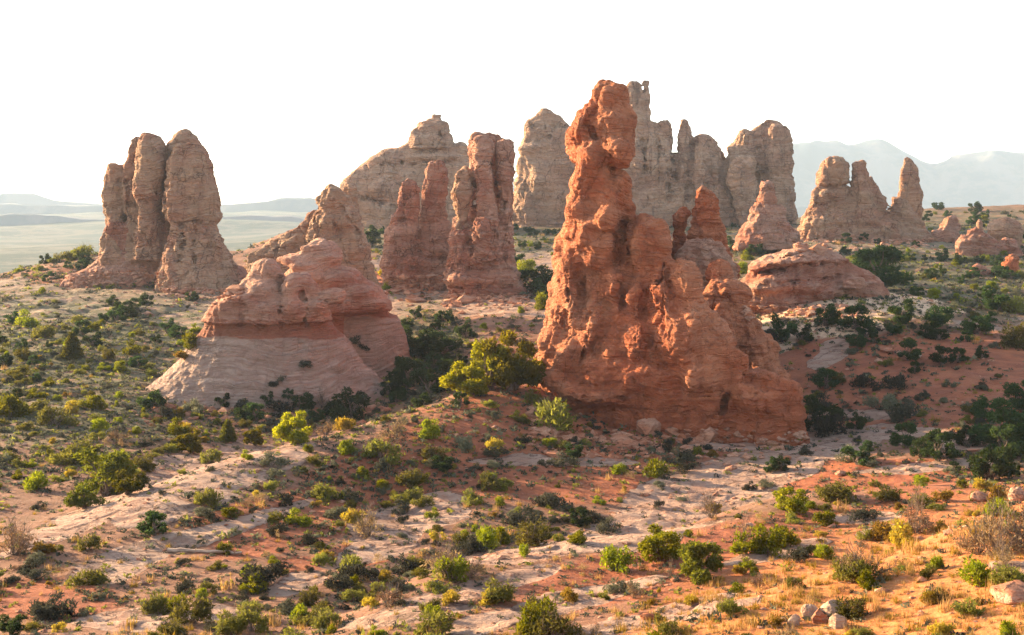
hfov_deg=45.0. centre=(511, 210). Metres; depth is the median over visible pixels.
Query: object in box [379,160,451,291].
pair of red fingers
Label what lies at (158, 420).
olive shrub
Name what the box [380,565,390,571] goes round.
sagebrush
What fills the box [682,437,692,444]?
dark brush
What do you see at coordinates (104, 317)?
juniper tree
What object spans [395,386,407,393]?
juniper tree
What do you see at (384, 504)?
olive shrub
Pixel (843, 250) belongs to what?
juniper tree
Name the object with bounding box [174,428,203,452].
juniper tree
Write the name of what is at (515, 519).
dark brush
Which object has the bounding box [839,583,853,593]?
dry shrub
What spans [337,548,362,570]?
olive shrub
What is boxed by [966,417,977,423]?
olive shrub
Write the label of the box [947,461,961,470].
juniper tree
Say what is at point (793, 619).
boulder
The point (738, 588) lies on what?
green shrub
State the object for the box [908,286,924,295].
juniper tree
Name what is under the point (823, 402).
dark brush
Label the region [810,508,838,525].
green shrub
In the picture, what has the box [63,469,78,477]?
golden shrub
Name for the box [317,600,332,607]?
olive shrub
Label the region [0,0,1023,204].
sky
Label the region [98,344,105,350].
olive shrub
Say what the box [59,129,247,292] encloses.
twin towers
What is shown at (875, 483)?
olive shrub
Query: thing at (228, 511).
green shrub
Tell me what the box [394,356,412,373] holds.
juniper tree
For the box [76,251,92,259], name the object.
juniper tree
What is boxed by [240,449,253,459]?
green shrub
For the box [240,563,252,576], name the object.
green shrub
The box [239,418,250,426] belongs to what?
olive shrub
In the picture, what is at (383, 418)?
olive shrub
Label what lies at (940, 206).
juniper tree
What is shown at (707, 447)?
dark brush
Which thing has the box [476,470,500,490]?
olive shrub
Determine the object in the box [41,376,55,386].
green shrub
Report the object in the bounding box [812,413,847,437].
dark brush
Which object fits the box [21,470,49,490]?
green shrub
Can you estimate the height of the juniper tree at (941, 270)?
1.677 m
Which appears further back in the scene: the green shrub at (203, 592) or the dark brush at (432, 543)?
the dark brush at (432, 543)
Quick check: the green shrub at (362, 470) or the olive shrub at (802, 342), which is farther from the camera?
the olive shrub at (802, 342)
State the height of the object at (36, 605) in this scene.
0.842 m
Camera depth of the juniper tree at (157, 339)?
159.89 m
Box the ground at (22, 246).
[0,204,1023,634]
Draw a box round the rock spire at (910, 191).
[897,157,923,218]
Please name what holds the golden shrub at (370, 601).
on the ground at (22, 246)
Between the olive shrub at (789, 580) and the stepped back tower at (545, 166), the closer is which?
the olive shrub at (789, 580)
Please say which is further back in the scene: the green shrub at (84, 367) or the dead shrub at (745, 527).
the green shrub at (84, 367)
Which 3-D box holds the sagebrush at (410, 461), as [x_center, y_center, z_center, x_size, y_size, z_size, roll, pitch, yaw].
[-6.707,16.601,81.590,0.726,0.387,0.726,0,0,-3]
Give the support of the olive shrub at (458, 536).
on the ground at (22, 246)
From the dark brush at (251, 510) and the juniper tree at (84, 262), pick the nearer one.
the dark brush at (251, 510)
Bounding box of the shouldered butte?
[246,183,379,284]
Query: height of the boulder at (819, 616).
0.424 m
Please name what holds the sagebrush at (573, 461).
on the ground at (22, 246)
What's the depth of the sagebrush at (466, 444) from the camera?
85.09 m
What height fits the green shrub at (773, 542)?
1.427 m
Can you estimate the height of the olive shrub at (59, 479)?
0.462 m
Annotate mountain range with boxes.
[513,139,1023,208]
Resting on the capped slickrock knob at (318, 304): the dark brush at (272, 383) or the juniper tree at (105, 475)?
the dark brush at (272, 383)
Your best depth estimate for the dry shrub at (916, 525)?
52.05 m
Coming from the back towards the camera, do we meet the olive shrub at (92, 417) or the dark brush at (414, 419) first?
the olive shrub at (92, 417)
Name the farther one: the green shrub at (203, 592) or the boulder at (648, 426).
the boulder at (648, 426)
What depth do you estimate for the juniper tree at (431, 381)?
125.20 m
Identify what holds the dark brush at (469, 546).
on the ground at (22, 246)
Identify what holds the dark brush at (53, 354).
on the ground at (22, 246)
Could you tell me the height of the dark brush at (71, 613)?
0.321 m
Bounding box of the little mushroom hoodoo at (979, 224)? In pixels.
[976,219,983,231]
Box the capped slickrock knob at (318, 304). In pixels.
[145,238,412,417]
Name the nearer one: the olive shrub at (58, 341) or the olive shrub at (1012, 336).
the olive shrub at (1012, 336)
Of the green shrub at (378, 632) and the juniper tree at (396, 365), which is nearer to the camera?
the green shrub at (378, 632)
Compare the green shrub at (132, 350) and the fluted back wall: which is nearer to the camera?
the green shrub at (132, 350)
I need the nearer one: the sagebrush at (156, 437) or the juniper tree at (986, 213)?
the sagebrush at (156, 437)
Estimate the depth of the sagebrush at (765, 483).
80.69 m
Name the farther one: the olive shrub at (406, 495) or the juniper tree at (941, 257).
the juniper tree at (941, 257)
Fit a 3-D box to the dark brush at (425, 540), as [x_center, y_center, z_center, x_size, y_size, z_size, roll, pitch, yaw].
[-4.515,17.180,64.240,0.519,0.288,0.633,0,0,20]
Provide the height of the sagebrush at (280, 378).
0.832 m
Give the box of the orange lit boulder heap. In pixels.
[955,227,1023,256]
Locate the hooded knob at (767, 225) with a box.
[732,180,800,250]
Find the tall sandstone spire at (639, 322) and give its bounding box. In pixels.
[533,79,809,445]
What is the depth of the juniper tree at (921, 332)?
129.33 m
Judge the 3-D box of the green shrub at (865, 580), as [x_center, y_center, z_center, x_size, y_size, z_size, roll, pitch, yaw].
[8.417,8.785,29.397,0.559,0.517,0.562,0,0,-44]
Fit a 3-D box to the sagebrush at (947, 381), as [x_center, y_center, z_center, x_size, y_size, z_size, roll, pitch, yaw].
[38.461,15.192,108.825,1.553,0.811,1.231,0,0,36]
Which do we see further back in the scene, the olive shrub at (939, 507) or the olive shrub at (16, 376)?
the olive shrub at (16, 376)
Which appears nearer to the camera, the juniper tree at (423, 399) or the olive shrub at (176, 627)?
the olive shrub at (176, 627)
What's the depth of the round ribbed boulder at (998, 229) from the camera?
247.97 m
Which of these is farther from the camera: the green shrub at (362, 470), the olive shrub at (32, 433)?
the olive shrub at (32, 433)
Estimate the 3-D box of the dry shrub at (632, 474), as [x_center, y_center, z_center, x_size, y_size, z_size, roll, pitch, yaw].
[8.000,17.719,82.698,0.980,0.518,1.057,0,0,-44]
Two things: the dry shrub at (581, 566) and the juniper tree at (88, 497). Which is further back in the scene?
the juniper tree at (88, 497)
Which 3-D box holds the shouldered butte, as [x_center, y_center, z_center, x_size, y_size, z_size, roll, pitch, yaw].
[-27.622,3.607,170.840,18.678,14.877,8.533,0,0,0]
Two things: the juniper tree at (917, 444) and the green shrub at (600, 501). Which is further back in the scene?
the juniper tree at (917, 444)
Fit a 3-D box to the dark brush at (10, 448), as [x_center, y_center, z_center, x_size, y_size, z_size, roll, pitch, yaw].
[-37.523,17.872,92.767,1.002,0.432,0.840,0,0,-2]
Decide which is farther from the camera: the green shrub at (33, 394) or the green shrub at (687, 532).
the green shrub at (33, 394)
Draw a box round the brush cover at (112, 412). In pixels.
[0,222,1023,634]
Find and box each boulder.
[592,423,603,429]
[636,417,660,435]
[640,613,653,619]
[787,614,800,625]
[800,604,817,617]
[811,609,827,623]
[820,599,848,616]
[829,613,846,628]
[835,470,845,475]
[880,348,892,352]
[970,491,987,501]
[987,217,1023,248]
[989,580,1023,604]
[1008,486,1023,500]
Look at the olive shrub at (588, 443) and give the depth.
90.29 m
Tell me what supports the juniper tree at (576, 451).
on the ground at (22, 246)
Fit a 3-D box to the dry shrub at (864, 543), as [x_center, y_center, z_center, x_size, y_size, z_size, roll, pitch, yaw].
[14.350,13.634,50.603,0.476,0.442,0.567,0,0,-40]
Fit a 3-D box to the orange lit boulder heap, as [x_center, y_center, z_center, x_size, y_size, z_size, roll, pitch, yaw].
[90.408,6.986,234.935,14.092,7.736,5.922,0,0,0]
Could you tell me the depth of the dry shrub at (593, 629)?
37.59 m
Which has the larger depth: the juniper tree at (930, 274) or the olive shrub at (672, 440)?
the juniper tree at (930, 274)
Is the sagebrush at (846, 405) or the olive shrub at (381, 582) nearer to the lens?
the olive shrub at (381, 582)
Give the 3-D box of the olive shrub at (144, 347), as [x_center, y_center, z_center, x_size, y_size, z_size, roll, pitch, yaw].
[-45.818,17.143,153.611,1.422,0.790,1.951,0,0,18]
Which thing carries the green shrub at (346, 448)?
on the ground at (22, 246)
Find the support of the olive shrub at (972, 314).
on the ground at (22, 246)
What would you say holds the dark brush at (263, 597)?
on the ground at (22, 246)
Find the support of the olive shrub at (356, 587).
on the ground at (22, 246)
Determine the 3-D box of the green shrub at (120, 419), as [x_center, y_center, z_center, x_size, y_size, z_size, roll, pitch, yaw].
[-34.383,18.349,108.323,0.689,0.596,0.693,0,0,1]
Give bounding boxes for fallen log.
[167,548,241,553]
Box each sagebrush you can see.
[0,453,11,461]
[23,550,45,564]
[78,607,90,616]
[90,592,106,598]
[103,383,112,388]
[112,324,123,328]
[152,434,162,440]
[180,397,204,413]
[193,506,212,516]
[203,619,216,631]
[206,466,214,471]
[231,526,243,533]
[256,451,288,466]
[264,604,270,610]
[266,467,285,477]
[276,375,286,381]
[317,519,332,527]
[323,506,347,518]
[371,407,380,412]
[374,487,386,494]
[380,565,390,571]
[390,563,399,571]
[396,532,407,538]
[402,570,415,578]
[403,584,415,589]
[406,459,415,464]
[423,457,433,466]
[453,435,472,451]
[472,461,483,469]
[482,445,506,456]
[486,460,499,467]
[534,509,543,514]
[537,459,551,465]
[549,450,579,466]
[595,516,623,534]
[602,577,629,593]
[624,580,640,594]
[645,445,655,451]
[652,480,665,487]
[661,447,696,464]
[759,478,776,488]
[834,443,865,462]
[842,403,852,407]
[844,348,856,354]
[845,360,857,364]
[861,392,901,410]
[865,459,878,466]
[901,398,913,403]
[913,394,929,400]
[939,397,947,402]
[941,378,957,386]
[942,465,956,474]
[954,421,966,427]
[966,308,974,313]
[978,384,988,390]
[988,341,998,347]
[1000,210,1008,214]
[1011,289,1021,294]
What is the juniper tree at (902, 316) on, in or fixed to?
on the ground at (22, 246)
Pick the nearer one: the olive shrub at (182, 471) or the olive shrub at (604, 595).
the olive shrub at (604, 595)
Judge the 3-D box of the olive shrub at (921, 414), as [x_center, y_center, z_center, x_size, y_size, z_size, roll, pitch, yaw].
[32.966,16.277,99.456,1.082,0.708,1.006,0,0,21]
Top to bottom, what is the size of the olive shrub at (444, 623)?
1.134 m
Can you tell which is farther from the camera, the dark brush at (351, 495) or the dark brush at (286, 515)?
the dark brush at (351, 495)
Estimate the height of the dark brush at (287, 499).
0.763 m
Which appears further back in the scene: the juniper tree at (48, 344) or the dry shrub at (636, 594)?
the juniper tree at (48, 344)
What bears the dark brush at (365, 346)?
on the capped slickrock knob at (318, 304)
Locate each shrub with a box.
[0,393,31,417]
[0,418,9,424]
[0,512,39,556]
[1,342,11,346]
[3,522,24,546]
[4,450,21,461]
[6,363,32,375]
[9,564,22,571]
[11,373,23,379]
[11,458,26,467]
[11,469,22,479]
[12,347,29,360]
[13,265,24,271]
[13,378,32,384]
[14,308,40,327]
[14,420,34,430]
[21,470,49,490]
[23,622,44,631]
[25,398,49,413]
[26,388,47,397]
[26,459,37,467]
[28,431,38,436]
[30,541,55,553]
[32,322,57,337]
[35,401,79,425]
[38,287,46,293]
[39,444,51,449]
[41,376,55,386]
[41,436,93,465]
[45,449,53,456]
[46,257,57,262]
[49,338,63,344]
[49,436,55,443]
[50,476,64,482]
[51,566,71,575]
[51,621,67,632]
[52,394,63,400]
[52,544,64,552]
[53,251,75,261]
[61,324,72,329]
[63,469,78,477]
[63,562,113,587]
[64,249,77,258]
[64,399,79,413]
[65,466,75,469]
[71,315,83,321]
[73,368,86,374]
[73,531,102,551]
[74,243,98,256]
[77,399,88,407]
[81,365,89,370]
[82,395,107,409]
[86,358,93,363]
[87,321,100,330]
[87,390,95,396]
[88,413,105,421]
[88,432,98,439]
[89,417,111,431]
[89,445,100,451]
[96,362,111,370]
[97,431,105,438]
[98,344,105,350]
[101,346,116,359]
[106,283,114,288]
[109,426,133,440]
[112,360,127,371]
[114,391,122,397]
[116,417,123,422]
[117,438,132,446]
[121,339,141,354]
[128,331,135,336]
[129,452,158,471]
[132,426,141,433]
[133,328,144,335]
[138,591,169,614]
[139,363,152,368]
[140,345,149,351]
[140,413,149,417]
[146,368,158,374]
[147,630,162,634]
[150,447,163,453]
[151,416,163,423]
[156,618,194,634]
[160,443,173,451]
[160,592,190,614]
[162,589,216,624]
[166,417,190,435]
[167,442,181,452]
[170,438,177,444]
[173,350,188,359]
[176,339,183,345]
[176,406,186,412]
[176,468,186,473]
[180,330,197,349]
[181,422,194,431]
[189,323,202,332]
[190,412,203,418]
[193,483,224,508]
[195,588,208,597]
[197,445,223,463]
[198,580,220,594]
[200,436,208,442]
[201,429,209,435]
[206,558,221,570]
[210,410,218,416]
[211,606,247,634]
[212,417,220,424]
[215,540,233,554]
[220,505,239,517]
[234,601,272,632]
[235,594,263,618]
[237,572,269,593]
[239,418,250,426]
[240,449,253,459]
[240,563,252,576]
[241,498,253,505]
[248,493,267,502]
[252,490,262,496]
[262,550,275,557]
[263,480,278,491]
[264,510,283,522]
[267,555,280,563]
[272,410,312,445]
[276,529,285,539]
[281,624,307,634]
[284,507,314,526]
[289,603,309,620]
[290,603,333,626]
[296,588,320,606]
[299,466,307,472]
[302,444,313,452]
[305,454,321,465]
[307,585,320,594]
[309,500,321,505]
[309,605,319,613]
[309,608,344,631]
[310,481,347,502]
[311,552,331,565]
[313,540,325,550]
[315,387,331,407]
[315,414,335,434]
[316,549,337,560]
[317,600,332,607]
[325,623,336,634]
[333,417,355,430]
[335,519,344,525]
[337,439,358,454]
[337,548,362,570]
[340,507,366,523]
[341,586,369,600]
[343,500,357,508]
[349,574,361,585]
[350,499,386,537]
[352,582,367,592]
[356,466,369,476]
[359,596,378,607]
[361,450,376,456]
[362,433,407,464]
[366,581,385,598]
[367,624,385,634]
[370,581,388,591]
[373,406,410,441]
[373,553,386,560]
[373,579,412,610]
[374,479,389,488]
[378,568,393,581]
[380,414,393,422]
[380,500,395,508]
[382,281,391,289]
[389,486,424,502]
[395,464,428,489]
[406,556,420,563]
[406,602,458,634]
[408,495,434,507]
[411,566,428,579]
[414,558,428,567]
[416,597,441,610]
[417,418,440,438]
[419,444,447,460]
[419,528,473,579]
[423,603,442,619]
[424,506,438,517]
[424,579,449,594]
[424,629,447,634]
[428,531,447,541]
[432,524,440,531]
[432,554,470,582]
[441,588,460,605]
[451,531,467,546]
[460,486,482,506]
[461,553,489,581]
[467,342,473,347]
[471,524,477,531]
[473,523,501,550]
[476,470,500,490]
[478,322,487,328]
[478,589,499,606]
[481,574,517,603]
[483,400,496,407]
[484,436,504,451]
[487,512,497,516]
[493,475,514,491]
[494,495,506,506]
[494,525,510,544]
[495,327,505,331]
[509,411,519,417]
[509,506,520,512]
[513,413,531,423]
[513,517,553,547]
[513,594,563,634]
[516,258,537,275]
[517,306,525,312]
[518,543,530,557]
[522,389,551,407]
[528,592,550,615]
[529,607,594,634]
[533,291,547,310]
[533,384,576,431]
[540,437,558,446]
[552,440,570,448]
[553,534,565,541]
[557,578,568,585]
[560,586,578,601]
[566,530,586,544]
[575,563,588,570]
[578,438,591,445]
[585,620,601,634]
[592,495,606,504]
[597,590,610,599]
[599,544,635,573]
[610,462,628,474]
[623,471,634,479]
[624,575,649,598]
[641,458,669,477]
[645,597,658,604]
[650,630,658,634]
[654,613,667,624]
[655,617,684,634]
[661,556,674,575]
[663,437,674,443]
[683,529,693,536]
[684,593,697,605]
[691,445,703,454]
[696,492,722,517]
[700,491,712,508]
[706,449,718,456]
[706,501,721,512]
[711,575,723,580]
[716,591,742,617]
[728,530,767,555]
[728,582,744,593]
[731,564,747,574]
[734,512,751,541]
[737,260,747,273]
[737,557,756,567]
[740,249,753,260]
[748,569,766,587]
[749,523,786,558]
[749,566,759,573]
[755,511,767,522]
[767,525,796,548]
[767,615,786,628]
[769,621,797,634]
[771,486,809,514]
[784,512,800,523]
[785,574,807,588]
[790,533,801,544]
[797,339,806,345]
[803,595,816,603]
[804,500,816,508]
[805,541,818,557]
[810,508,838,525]
[812,543,836,559]
[813,390,822,397]
[813,530,827,536]
[814,478,858,503]
[817,502,832,510]
[827,551,879,582]
[832,371,845,382]
[833,593,872,620]
[835,534,902,580]
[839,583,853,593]
[850,624,874,634]
[853,525,873,540]
[855,569,878,590]
[857,539,870,548]
[868,480,880,486]
[869,520,892,541]
[876,482,902,501]
[877,358,893,365]
[888,518,913,546]
[893,502,902,509]
[900,497,936,533]
[906,479,926,510]
[908,490,935,507]
[912,474,930,485]
[916,409,927,416]
[919,568,933,579]
[919,590,939,603]
[920,587,949,601]
[924,562,937,572]
[926,287,941,298]
[926,502,945,510]
[927,554,945,568]
[927,619,956,634]
[929,488,953,501]
[935,519,947,531]
[949,595,984,616]
[952,510,1000,557]
[955,479,968,487]
[958,558,998,587]
[959,414,971,420]
[960,404,974,414]
[965,490,1023,555]
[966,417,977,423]
[968,311,979,318]
[969,283,978,288]
[970,527,988,542]
[971,510,981,516]
[972,477,992,490]
[973,597,984,606]
[981,214,989,220]
[981,530,1019,565]
[982,496,1009,516]
[983,254,989,260]
[986,280,998,288]
[987,484,1006,501]
[988,560,1023,584]
[997,319,1023,349]
[997,493,1023,553]
[997,620,1020,634]
[1000,250,1008,255]
[1000,287,1009,293]
[1000,507,1019,519]
[1001,292,1023,312]
[1012,269,1023,277]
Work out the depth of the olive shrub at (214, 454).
95.19 m
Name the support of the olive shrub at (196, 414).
on the ground at (22, 246)
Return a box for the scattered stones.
[1,236,1023,634]
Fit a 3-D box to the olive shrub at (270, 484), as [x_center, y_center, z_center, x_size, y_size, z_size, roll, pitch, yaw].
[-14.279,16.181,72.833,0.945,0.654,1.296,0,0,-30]
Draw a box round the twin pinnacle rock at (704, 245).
[671,185,740,289]
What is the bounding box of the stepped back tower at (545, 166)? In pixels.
[512,108,575,226]
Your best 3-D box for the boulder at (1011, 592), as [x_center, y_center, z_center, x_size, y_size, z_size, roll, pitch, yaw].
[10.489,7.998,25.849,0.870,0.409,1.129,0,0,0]
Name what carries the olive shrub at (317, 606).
on the ground at (22, 246)
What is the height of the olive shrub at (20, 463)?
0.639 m
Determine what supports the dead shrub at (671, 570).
on the ground at (22, 246)
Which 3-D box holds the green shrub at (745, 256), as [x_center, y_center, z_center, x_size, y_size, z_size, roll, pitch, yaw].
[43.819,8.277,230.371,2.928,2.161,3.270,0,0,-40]
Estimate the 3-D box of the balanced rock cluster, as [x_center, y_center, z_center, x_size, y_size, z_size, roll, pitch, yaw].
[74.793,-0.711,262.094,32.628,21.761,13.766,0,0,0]
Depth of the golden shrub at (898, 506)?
57.62 m
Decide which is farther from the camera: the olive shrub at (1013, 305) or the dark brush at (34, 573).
the olive shrub at (1013, 305)
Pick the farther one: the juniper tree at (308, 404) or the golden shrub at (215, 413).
the juniper tree at (308, 404)
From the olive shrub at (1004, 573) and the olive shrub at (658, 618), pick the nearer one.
the olive shrub at (1004, 573)
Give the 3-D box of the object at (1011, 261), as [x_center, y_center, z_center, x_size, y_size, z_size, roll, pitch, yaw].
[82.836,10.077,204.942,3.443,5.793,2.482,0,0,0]
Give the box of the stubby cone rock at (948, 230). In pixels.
[931,215,960,242]
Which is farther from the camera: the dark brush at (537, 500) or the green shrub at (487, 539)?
the dark brush at (537, 500)
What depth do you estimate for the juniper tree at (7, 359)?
140.77 m
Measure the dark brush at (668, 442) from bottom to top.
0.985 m
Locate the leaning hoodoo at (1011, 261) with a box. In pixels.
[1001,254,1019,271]
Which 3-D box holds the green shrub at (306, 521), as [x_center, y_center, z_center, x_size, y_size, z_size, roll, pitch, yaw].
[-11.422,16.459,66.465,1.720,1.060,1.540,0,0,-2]
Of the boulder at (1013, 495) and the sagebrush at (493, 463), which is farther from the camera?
the sagebrush at (493, 463)
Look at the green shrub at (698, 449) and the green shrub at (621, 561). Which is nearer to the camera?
the green shrub at (621, 561)
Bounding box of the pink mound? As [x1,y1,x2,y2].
[970,263,994,274]
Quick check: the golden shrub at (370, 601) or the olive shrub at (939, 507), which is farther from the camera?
the olive shrub at (939, 507)
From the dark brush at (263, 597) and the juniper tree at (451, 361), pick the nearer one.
the dark brush at (263, 597)
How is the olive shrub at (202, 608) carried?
on the ground at (22, 246)
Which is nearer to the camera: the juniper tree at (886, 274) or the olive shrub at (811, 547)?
the olive shrub at (811, 547)
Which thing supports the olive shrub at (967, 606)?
on the ground at (22, 246)
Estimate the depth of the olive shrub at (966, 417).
96.14 m
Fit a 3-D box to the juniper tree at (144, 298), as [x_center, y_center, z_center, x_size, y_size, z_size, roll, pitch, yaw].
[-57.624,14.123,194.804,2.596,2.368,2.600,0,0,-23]
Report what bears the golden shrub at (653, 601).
on the ground at (22, 246)
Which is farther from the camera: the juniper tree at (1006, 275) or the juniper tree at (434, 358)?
the juniper tree at (1006, 275)
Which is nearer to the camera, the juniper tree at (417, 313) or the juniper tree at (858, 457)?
the juniper tree at (858, 457)
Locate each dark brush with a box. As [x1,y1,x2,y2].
[3,575,20,583]
[6,446,17,451]
[16,559,40,571]
[20,568,50,581]
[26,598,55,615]
[28,501,46,508]
[29,590,78,621]
[50,351,59,356]
[64,608,77,616]
[137,441,153,447]
[157,489,167,494]
[158,406,177,418]
[173,579,195,593]
[176,557,189,565]
[178,573,186,580]
[194,517,205,522]
[200,508,220,523]
[233,561,290,594]
[233,589,251,600]
[234,398,248,408]
[248,507,256,513]
[260,593,269,600]
[262,426,270,432]
[266,399,296,417]
[266,522,288,536]
[267,381,278,386]
[275,547,284,551]
[276,492,293,506]
[277,597,296,615]
[283,512,294,519]
[298,360,312,367]
[300,532,322,544]
[304,565,314,572]
[323,573,353,590]
[335,475,346,485]
[335,563,377,579]
[338,487,362,502]
[338,603,351,609]
[349,335,361,343]
[357,344,369,350]
[374,457,393,470]
[389,578,407,593]
[391,498,410,514]
[392,556,418,575]
[393,599,406,606]
[395,515,409,523]
[408,390,417,395]
[411,416,418,422]
[420,538,430,543]
[431,540,442,545]
[457,534,487,554]
[485,409,501,419]
[498,512,505,517]
[499,503,545,526]
[516,433,532,442]
[531,492,549,506]
[540,491,574,513]
[548,515,560,523]
[556,516,571,523]
[568,436,577,442]
[577,510,606,524]
[652,499,664,507]
[653,438,675,452]
[654,430,661,436]
[675,462,695,473]
[679,449,693,460]
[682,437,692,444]
[700,444,712,449]
[741,481,756,490]
[764,328,786,343]
[782,546,809,562]
[798,444,813,455]
[804,391,832,410]
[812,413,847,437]
[847,506,879,521]
[849,374,883,388]
[875,450,883,456]
[880,373,907,390]
[885,402,920,422]
[908,322,916,329]
[919,389,930,395]
[975,417,985,424]
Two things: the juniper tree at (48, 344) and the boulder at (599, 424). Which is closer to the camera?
the boulder at (599, 424)
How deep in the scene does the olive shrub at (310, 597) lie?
50.45 m
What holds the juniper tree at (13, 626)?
on the ground at (22, 246)
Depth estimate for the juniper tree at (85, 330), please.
164.97 m
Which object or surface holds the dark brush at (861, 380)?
on the ground at (22, 246)
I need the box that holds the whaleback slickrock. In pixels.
[741,242,889,315]
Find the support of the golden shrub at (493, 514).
on the ground at (22, 246)
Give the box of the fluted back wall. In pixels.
[623,80,797,226]
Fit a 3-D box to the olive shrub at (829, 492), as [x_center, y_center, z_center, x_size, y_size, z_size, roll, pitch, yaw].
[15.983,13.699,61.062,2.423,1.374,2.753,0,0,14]
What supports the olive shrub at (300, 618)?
on the ground at (22, 246)
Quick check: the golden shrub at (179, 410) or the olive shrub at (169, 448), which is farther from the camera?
the golden shrub at (179, 410)
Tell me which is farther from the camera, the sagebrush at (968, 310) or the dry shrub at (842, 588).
the sagebrush at (968, 310)
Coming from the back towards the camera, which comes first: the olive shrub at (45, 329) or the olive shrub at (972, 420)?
the olive shrub at (45, 329)
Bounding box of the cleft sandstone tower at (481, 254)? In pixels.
[443,131,526,298]
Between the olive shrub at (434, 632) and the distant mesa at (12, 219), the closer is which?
the olive shrub at (434, 632)
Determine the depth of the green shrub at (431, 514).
70.20 m
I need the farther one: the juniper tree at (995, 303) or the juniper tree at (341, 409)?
the juniper tree at (995, 303)
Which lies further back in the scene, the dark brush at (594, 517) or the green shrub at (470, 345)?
the green shrub at (470, 345)
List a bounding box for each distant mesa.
[0,193,101,205]
[0,197,886,216]
[0,213,304,225]
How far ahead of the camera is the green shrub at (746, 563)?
47.74 m
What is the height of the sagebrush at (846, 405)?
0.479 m
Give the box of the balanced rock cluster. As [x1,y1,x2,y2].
[797,156,935,242]
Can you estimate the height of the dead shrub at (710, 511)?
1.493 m
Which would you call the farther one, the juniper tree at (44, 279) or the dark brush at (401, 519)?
the juniper tree at (44, 279)
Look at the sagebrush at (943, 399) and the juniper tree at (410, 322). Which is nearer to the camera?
the sagebrush at (943, 399)
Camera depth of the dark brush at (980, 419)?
94.02 m
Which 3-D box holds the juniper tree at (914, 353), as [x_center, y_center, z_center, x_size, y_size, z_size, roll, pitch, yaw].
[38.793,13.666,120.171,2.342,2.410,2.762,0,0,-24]
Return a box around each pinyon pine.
[58,331,84,359]
[219,419,237,442]
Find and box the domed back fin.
[340,114,475,228]
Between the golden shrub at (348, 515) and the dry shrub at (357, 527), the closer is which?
the dry shrub at (357, 527)
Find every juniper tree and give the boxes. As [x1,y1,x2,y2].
[0,332,8,343]
[0,353,13,366]
[0,613,25,634]
[3,311,18,322]
[9,388,23,396]
[13,338,27,351]
[26,355,40,364]
[29,373,41,381]
[38,253,51,263]
[41,274,49,280]
[46,340,52,346]
[47,271,55,276]
[63,261,72,267]
[63,484,105,508]
[71,319,93,334]
[72,446,138,496]
[74,258,89,268]
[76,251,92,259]
[82,331,103,345]
[98,313,108,320]
[105,295,120,305]
[106,305,126,320]
[109,468,150,495]
[111,302,128,314]
[122,300,135,311]
[125,309,137,316]
[126,356,148,366]
[131,297,141,306]
[136,388,166,409]
[136,510,168,536]
[138,292,153,305]
[150,334,161,342]
[158,318,174,332]
[167,324,187,336]
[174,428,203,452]
[184,291,199,300]
[214,392,229,407]
[233,405,252,419]
[239,402,265,420]
[242,426,263,445]
[259,391,273,405]
[281,388,293,399]
[290,391,316,409]
[307,408,325,420]
[323,401,335,415]
[328,386,370,420]
[365,229,381,245]
[367,225,383,237]
[380,378,400,396]
[385,355,423,388]
[389,390,407,402]
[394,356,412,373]
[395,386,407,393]
[400,319,414,326]
[404,326,436,358]
[409,305,421,317]
[410,359,451,392]
[410,392,432,407]
[419,330,463,353]
[424,351,442,366]
[429,320,442,329]
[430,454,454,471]
[433,309,453,320]
[437,358,459,375]
[438,359,492,395]
[442,353,455,360]
[449,391,470,405]
[452,320,477,337]
[458,355,468,362]
[465,339,509,390]
[480,330,546,391]
[514,250,524,261]
[517,240,526,247]
[518,264,553,292]
[523,226,531,232]
[528,228,539,235]
[533,277,548,296]
[534,242,541,249]
[545,228,556,234]
[564,442,583,458]
[568,507,591,527]
[636,523,681,563]
[677,540,724,584]
[727,235,734,250]
[745,243,763,255]
[763,456,777,472]
[766,314,799,340]
[772,455,791,471]
[790,323,814,341]
[803,393,847,430]
[810,367,840,388]
[813,303,841,325]
[836,304,874,329]
[839,246,851,253]
[839,440,874,465]
[840,233,852,242]
[845,333,866,347]
[846,411,867,429]
[852,259,888,274]
[855,244,914,287]
[856,323,877,336]
[858,232,868,239]
[867,333,880,343]
[873,238,881,243]
[884,322,903,334]
[886,298,914,324]
[888,422,922,447]
[897,339,921,360]
[904,252,916,260]
[907,360,920,373]
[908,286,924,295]
[909,435,932,456]
[911,240,920,246]
[916,321,935,338]
[918,428,959,461]
[921,213,929,220]
[921,254,927,260]
[923,305,953,327]
[924,267,940,278]
[926,321,949,339]
[928,345,954,364]
[931,202,944,209]
[935,248,948,261]
[939,265,946,273]
[944,210,952,215]
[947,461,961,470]
[948,347,968,362]
[951,425,981,446]
[954,253,966,264]
[957,274,964,283]
[959,314,994,333]
[959,330,974,341]
[965,212,980,223]
[965,270,979,278]
[966,445,1016,479]
[968,201,983,211]
[968,397,1023,443]
[969,266,980,274]
[970,210,981,218]
[970,395,999,419]
[973,255,985,262]
[974,345,989,358]
[977,286,983,297]
[980,209,989,217]
[980,285,1010,310]
[985,311,997,322]
[986,422,1023,460]
[989,255,1003,265]
[989,289,998,298]
[991,260,1002,268]
[991,265,1010,276]
[999,269,1020,279]
[1002,380,1023,409]
[1016,465,1020,474]
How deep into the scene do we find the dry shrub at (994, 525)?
30.45 m
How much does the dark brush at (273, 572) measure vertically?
1.192 m
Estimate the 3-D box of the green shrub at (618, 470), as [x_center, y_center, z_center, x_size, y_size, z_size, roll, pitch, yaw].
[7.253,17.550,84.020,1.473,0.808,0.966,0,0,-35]
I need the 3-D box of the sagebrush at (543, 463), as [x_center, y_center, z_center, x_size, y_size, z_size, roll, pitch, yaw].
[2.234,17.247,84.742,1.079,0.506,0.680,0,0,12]

